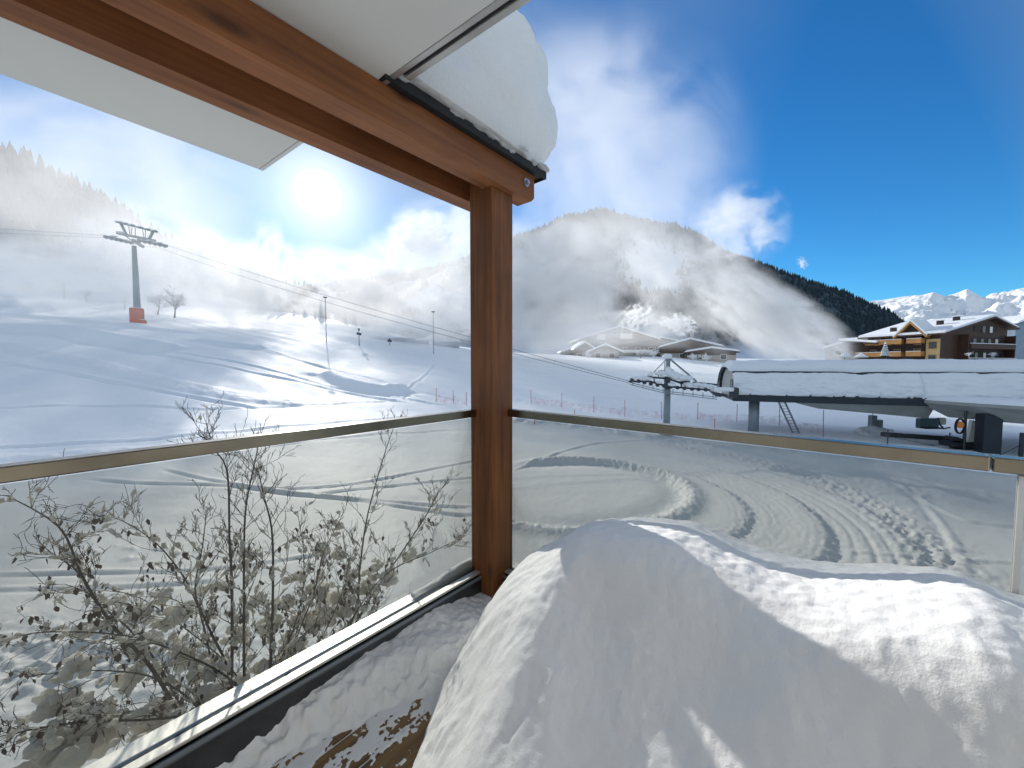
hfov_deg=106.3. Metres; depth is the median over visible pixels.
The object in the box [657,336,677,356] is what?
chalet
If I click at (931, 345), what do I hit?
window
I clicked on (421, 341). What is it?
hut
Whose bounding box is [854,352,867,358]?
parasol
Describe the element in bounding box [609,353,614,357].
window
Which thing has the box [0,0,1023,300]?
sky
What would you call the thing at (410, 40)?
roof canopy
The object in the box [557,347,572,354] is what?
chalet
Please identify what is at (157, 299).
bare tree
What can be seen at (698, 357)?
window
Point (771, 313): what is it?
mountain forest
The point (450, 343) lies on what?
hut
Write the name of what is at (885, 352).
snowy spruce
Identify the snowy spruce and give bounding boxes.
[880,342,889,358]
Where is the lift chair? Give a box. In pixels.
[915,417,950,428]
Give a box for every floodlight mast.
[323,297,326,341]
[431,311,434,353]
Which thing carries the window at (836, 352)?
in the chalet at (834, 351)
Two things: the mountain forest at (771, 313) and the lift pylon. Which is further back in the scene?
the mountain forest at (771, 313)
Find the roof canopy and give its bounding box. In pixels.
[0,0,530,170]
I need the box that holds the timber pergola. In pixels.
[0,0,545,598]
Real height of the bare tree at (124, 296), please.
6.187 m
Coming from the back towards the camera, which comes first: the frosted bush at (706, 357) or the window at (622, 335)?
the window at (622, 335)
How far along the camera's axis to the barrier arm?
31.09 m
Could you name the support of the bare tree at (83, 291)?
on the hill
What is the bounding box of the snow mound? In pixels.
[412,517,1023,767]
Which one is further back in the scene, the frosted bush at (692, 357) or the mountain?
the mountain
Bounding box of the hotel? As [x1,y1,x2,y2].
[838,314,1019,359]
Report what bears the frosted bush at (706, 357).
on the snow field
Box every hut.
[412,340,429,344]
[432,340,459,347]
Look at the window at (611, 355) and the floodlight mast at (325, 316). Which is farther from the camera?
the window at (611, 355)
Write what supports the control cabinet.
on the snow field
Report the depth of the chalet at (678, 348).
128.22 m
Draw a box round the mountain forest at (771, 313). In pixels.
[308,206,906,346]
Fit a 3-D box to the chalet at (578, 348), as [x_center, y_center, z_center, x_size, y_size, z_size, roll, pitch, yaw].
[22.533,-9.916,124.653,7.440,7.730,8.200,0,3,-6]
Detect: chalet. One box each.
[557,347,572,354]
[570,341,594,355]
[588,343,622,357]
[657,331,724,357]
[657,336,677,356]
[684,346,740,362]
[821,338,863,359]
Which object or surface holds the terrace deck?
on the terrace slab
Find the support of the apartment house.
on the snow field
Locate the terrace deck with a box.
[271,699,430,767]
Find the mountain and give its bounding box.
[317,210,895,359]
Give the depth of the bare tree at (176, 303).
102.55 m
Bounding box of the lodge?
[568,325,660,356]
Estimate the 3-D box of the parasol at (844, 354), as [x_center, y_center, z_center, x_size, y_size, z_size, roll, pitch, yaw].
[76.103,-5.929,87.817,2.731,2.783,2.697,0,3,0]
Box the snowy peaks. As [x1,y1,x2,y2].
[869,288,1023,321]
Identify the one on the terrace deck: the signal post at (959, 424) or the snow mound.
the snow mound
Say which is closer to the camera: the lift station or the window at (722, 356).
the lift station
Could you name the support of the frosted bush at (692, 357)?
on the snow field
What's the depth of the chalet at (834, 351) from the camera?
109.46 m
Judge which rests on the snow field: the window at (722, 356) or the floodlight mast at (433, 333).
the floodlight mast at (433, 333)
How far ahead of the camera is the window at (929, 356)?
90.82 m
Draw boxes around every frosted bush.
[583,350,592,357]
[636,350,646,357]
[646,348,659,356]
[687,353,700,360]
[703,353,710,363]
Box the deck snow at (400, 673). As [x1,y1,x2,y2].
[216,593,491,767]
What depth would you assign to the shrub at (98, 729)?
1.93 m
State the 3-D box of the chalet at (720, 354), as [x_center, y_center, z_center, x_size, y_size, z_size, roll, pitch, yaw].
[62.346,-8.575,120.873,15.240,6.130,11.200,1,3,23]
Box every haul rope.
[7,229,626,380]
[8,233,627,382]
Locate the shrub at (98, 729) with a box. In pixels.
[0,391,471,767]
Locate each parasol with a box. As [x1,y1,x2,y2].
[838,352,851,359]
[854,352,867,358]
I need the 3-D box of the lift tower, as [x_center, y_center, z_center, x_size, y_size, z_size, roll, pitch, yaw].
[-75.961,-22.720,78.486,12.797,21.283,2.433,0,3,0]
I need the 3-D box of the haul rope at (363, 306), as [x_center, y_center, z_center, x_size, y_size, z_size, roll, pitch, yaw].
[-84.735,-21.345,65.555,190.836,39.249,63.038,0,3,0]
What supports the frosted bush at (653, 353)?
on the snow field
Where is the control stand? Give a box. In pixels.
[938,420,974,449]
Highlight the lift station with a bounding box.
[717,359,1023,453]
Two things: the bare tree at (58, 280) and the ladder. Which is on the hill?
the bare tree at (58, 280)
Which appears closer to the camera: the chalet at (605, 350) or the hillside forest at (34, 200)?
the chalet at (605, 350)
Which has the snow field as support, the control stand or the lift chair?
the control stand
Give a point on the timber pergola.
(252, 62)
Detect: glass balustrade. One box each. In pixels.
[0,409,481,767]
[503,409,1023,593]
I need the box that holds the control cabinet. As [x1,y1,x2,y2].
[853,415,893,435]
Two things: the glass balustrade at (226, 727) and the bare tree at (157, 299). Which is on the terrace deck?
the glass balustrade at (226, 727)
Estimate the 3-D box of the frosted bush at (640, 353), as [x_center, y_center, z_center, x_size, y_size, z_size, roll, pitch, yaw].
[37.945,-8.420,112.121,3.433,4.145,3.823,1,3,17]
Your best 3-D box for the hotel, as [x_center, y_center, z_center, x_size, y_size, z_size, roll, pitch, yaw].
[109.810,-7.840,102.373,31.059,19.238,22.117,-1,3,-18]
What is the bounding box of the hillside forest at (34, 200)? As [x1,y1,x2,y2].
[0,140,415,336]
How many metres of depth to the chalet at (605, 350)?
115.50 m
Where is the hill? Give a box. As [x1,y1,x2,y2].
[0,244,415,339]
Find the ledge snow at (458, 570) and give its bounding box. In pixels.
[411,557,471,600]
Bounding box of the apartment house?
[1002,315,1023,358]
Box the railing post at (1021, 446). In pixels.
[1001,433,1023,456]
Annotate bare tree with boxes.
[46,274,73,298]
[80,286,92,301]
[115,290,132,308]
[143,291,174,314]
[157,286,187,317]
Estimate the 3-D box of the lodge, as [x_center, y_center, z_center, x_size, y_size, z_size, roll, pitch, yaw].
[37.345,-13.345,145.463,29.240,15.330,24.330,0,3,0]
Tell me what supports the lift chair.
hanging from the lift station
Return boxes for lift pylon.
[629,353,738,435]
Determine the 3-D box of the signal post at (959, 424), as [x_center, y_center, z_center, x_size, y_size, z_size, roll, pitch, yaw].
[34.032,3.575,29.121,0.997,3.018,0.220,0,3,-9]
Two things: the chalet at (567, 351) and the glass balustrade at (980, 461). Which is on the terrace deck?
the glass balustrade at (980, 461)
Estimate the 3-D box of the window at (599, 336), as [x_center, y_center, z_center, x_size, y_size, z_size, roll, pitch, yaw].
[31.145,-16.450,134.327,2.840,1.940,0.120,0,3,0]
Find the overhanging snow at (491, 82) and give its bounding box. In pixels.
[398,10,557,172]
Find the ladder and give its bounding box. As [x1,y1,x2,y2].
[778,402,799,432]
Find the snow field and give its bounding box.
[0,296,1023,767]
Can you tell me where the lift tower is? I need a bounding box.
[103,221,167,323]
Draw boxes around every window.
[597,334,604,339]
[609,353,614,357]
[620,333,631,338]
[696,355,702,359]
[720,354,726,358]
[833,350,841,355]
[928,341,936,348]
[928,355,935,358]
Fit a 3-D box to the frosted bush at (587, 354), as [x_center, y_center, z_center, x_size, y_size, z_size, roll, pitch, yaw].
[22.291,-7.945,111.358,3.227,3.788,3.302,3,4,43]
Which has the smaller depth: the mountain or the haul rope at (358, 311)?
the haul rope at (358, 311)
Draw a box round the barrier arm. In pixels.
[880,430,958,445]
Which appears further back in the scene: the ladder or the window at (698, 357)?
the window at (698, 357)
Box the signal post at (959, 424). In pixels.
[954,411,967,449]
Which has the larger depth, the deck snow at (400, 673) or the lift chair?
the lift chair
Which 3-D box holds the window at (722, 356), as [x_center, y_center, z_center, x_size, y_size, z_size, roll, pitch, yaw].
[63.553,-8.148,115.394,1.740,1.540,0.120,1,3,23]
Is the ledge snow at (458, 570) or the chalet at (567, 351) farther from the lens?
the chalet at (567, 351)
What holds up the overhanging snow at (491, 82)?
on the timber pergola
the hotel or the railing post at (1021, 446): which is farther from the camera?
the hotel

